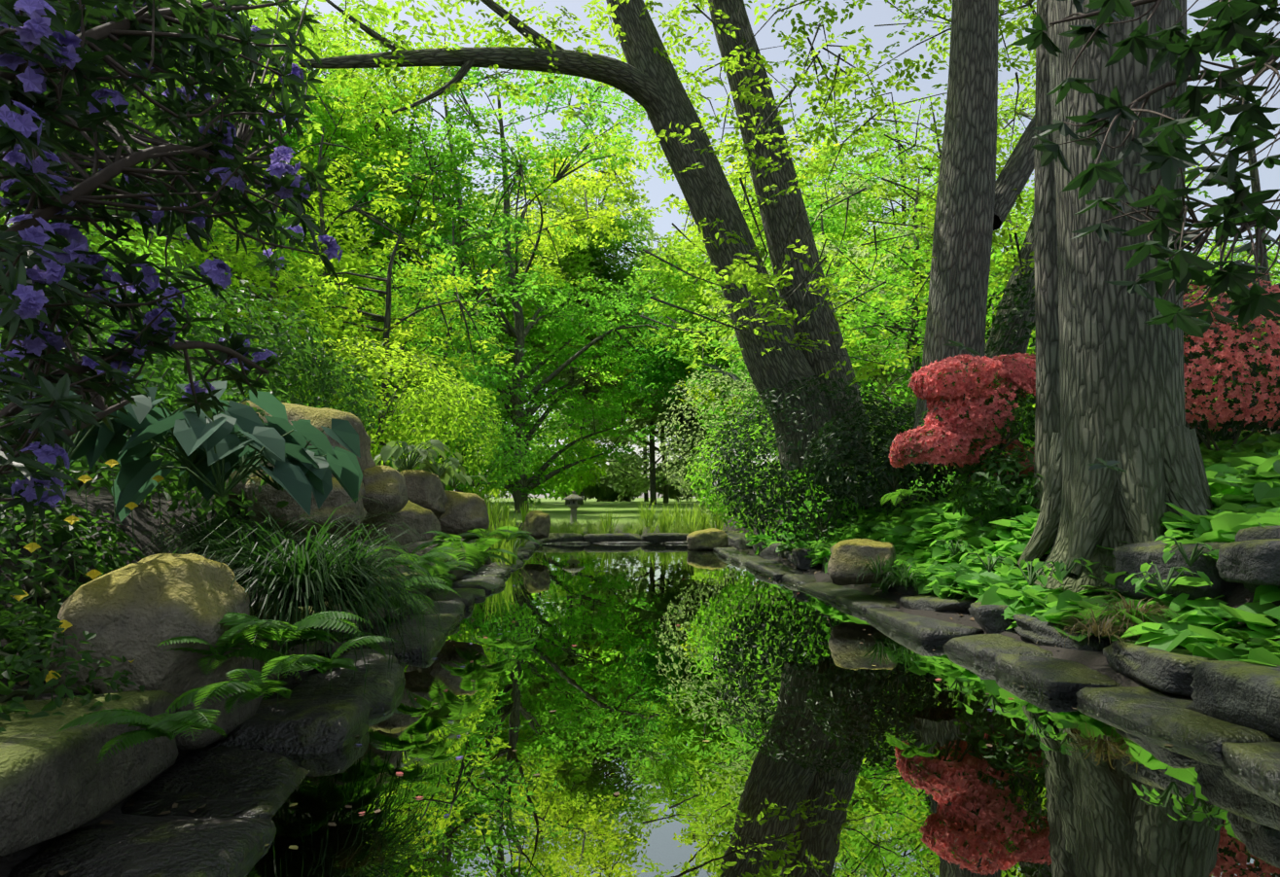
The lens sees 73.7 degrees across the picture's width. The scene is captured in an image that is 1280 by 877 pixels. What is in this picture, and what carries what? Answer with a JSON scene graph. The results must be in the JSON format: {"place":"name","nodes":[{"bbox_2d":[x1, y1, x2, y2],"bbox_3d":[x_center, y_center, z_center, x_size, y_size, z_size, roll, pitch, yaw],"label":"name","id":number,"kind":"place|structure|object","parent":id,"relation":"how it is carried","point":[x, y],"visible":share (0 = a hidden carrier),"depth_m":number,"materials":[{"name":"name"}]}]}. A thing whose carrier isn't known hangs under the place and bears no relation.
{"place":"outdoors","nodes":[
{"label":"outdoors","id":0,"kind":"place"},
{"bbox_2d":[0,434,1279,876],"bbox_3d":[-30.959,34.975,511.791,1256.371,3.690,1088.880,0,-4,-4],"label":"ground","id":1,"kind":"structure","parent":0,"point":[554,509],"depth_m":5.45,"materials":[{"name":"green plant"}]},
{"bbox_2d":[10,459,164,681],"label":"yellow flowers","id":2,"kind":"object","parent":1,"relation":"on","point":[31,548],"visible":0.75,"depth_m":3.63,"materials":[{"name":"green plant"}]},
{"bbox_2d":[1,353,362,522],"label":"hosta leaves","id":3,"kind":"object","parent":1,"relation":"on","point":[299,473],"visible":0.71,"depth_m":4.80,"materials":[{"name":"green plant"}]},
{"bbox_2d":[0,531,497,856],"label":"stones","id":4,"kind":"object","parent":1,"relation":"on","point":[53,784],"visible":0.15,"depth_m":2.71,"materials":[{"name":"stone"}]},
{"bbox_2d":[8,539,687,876],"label":"wet stones","id":5,"kind":"object","parent":1,"relation":"on","point":[241,781],"visible":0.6,"depth_m":3.28,"materials":[{"name":"grey stone"}]},
{"bbox_2d":[373,439,488,486],"bbox_3d":[-2.369,0.304,9.749,0.858,0.566,2.152,-1,-4,8],"label":"variegated hosta","id":6,"kind":"object","parent":1,"relation":"on","point":[388,450],"visible":0.81,"depth_m":9.25,"materials":[{"name":"green plant"}]},
{"bbox_2d":[49,400,895,698],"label":"boulders","id":7,"kind":"object","parent":1,"relation":"on","point":[141,609],"visible":0.81,"depth_m":3.55,"materials":[{"name":"grey stone"}]},
{"bbox_2d":[292,35,712,505],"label":"tree","id":8,"kind":"object","parent":1,"relation":"on","point":[551,327],"visible":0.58,"depth_m":45.61,"materials":[{"name":"green plant"}]},
{"bbox_2d":[2,0,1035,499],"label":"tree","id":9,"kind":"object","parent":1,"relation":"on","point":[616,230],"visible":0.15,"depth_m":52.58,"materials":[{"name":"green plant"}]},
{"bbox_2d":[121,493,929,708],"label":"sedge clumps","id":10,"kind":"object","parent":1,"relation":"on","point":[284,575],"visible":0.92,"depth_m":4.24,"materials":[{"name":"green plant"}]},
{"bbox_2d":[563,491,584,526],"bbox_3d":[-2.052,2.159,26.451,0.670,1.090,0.653,0,-4,-4],"label":"stone lantern","id":11,"kind":"object","parent":1,"relation":"on","point":[572,498],"visible":0.81,"depth_m":26.35,"materials":[{"name":"grey stone"}]},
{"bbox_2d":[464,478,729,568],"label":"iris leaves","id":12,"kind":"object","parent":1,"relation":"on","point":[512,545],"visible":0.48,"depth_m":22.13,"materials":[{"name":"green plant"}]},
{"bbox_2d":[9,385,1213,701],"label":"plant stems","id":13,"kind":"object","parent":1,"relation":"on","point":[241,465],"visible":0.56,"depth_m":4.90,"materials":[{"name":"green plant"}]},
{"bbox_2d":[0,493,1248,875],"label":"fallen leaves","id":14,"kind":"object","parent":1,"relation":"on","point":[130,802],"visible":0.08,"depth_m":4.33,"materials":[{"name":"plant"}]},
{"bbox_2d":[549,514,715,535],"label":"meadow grass","id":15,"kind":"structure","parent":1,"relation":"on","point":[563,527],"depth_m":22.64,"materials":[{"name":"green plant"}]},
{"bbox_2d":[0,234,1265,486],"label":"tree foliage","id":16,"kind":"object","parent":1,"relation":"on","point":[920,357],"depth_m":98.93,"materials":[{"name":"green plant"}]},
{"bbox_2d":[0,0,1279,816],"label":"rhododendron","id":17,"kind":"object","parent":1,"relation":"on","point":[201,56],"depth_m":2.73,"materials":[{"name":"plant"}]},
{"bbox_2d":[0,0,1279,703],"bbox_3d":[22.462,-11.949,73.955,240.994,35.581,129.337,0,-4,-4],"label":"tree foliage","id":18,"kind":"object","parent":1,"relation":"on","point":[683,371],"visible":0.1,"depth_m":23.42,"materials":[{"name":"green plant"}]},
{"bbox_2d":[0,0,1279,500],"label":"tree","id":19,"kind":"object","parent":1,"relation":"on","point":[835,226],"visible":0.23,"depth_m":22.83,"materials":[{"name":"green plant"}]},
{"bbox_2d":[0,262,1279,732],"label":"shrub foliage","id":20,"kind":"object","parent":1,"relation":"on","point":[288,389],"visible":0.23,"depth_m":6.26,"materials":[{"name":"green plant"}]},
{"bbox_2d":[55,488,1279,763],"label":"ferns","id":21,"kind":"object","parent":1,"relation":"on","point":[242,628],"visible":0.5,"depth_m":3.31,"materials":[{"name":"green plant"}]},
{"bbox_2d":[126,0,1213,595],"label":"tree","id":22,"kind":"object","parent":1,"relation":"on","point":[1110,377],"depth_m":10.84,"materials":[{"name":"plant"}]},
{"bbox_2d":[358,273,1279,814],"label":"azalea flowers","id":23,"kind":"object","parent":1,"relation":"on","point":[954,427],"visible":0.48,"depth_m":8.56,"materials":[{"name":"red plant"}]},
{"bbox_2d":[439,171,1279,522],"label":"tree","id":24,"kind":"object","parent":1,"relation":"on","point":[615,484],"visible":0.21,"depth_m":78.60,"materials":[{"name":"green plant"}]},
{"bbox_2d":[536,525,1279,791],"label":"grey stones","id":25,"kind":"object","parent":1,"relation":"on","point":[1230,712],"visible":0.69,"depth_m":4.92,"materials":[{"name":"grey stone"}]},
{"bbox_2d":[709,267,1279,543],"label":"ivy shrubs","id":26,"kind":"object","parent":1,"relation":"on","point":[832,478],"visible":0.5,"depth_m":12.00,"materials":[{"name":"green plant"}]},
{"bbox_2d":[746,433,1279,667],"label":"ground cover plants","id":27,"kind":"object","parent":1,"relation":"on","point":[1243,479],"visible":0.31,"depth_m":6.59,"materials":[{"name":"green plant"}]},
{"bbox_2d":[1048,585,1185,647],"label":"dry grass tufts","id":28,"kind":"object","parent":1,"relation":"on","point":[1103,629],"visible":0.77,"depth_m":5.13,"materials":[{"name":"plant"}]},
{"bbox_2d":[4,0,1279,497],"label":"sky","id":29,"kind":"structure","parent":0,"point":[877,13],"materials":[{"name":"white"}]},
{"bbox_2d":[236,542,1279,876],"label":"water","id":30,"kind":"structure","parent":0,"point":[635,675],"depth_m":3.60,"materials":[{"name":"green liquid"}]},
{"bbox_2d":[264,573,875,849],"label":"floating leaves","id":31,"kind":"object","parent":30,"relation":"on","point":[295,846],"visible":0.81,"depth_m":3.08,"materials":[{"name":"green plant"}]},
{"bbox_2d":[701,0,1279,472],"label":"hanging leaves","id":32,"kind":"object","parent":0,"point":[1223,33],"visible":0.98,"depth_m":4.58,"materials":[{"name":"green plant"}]}
]}

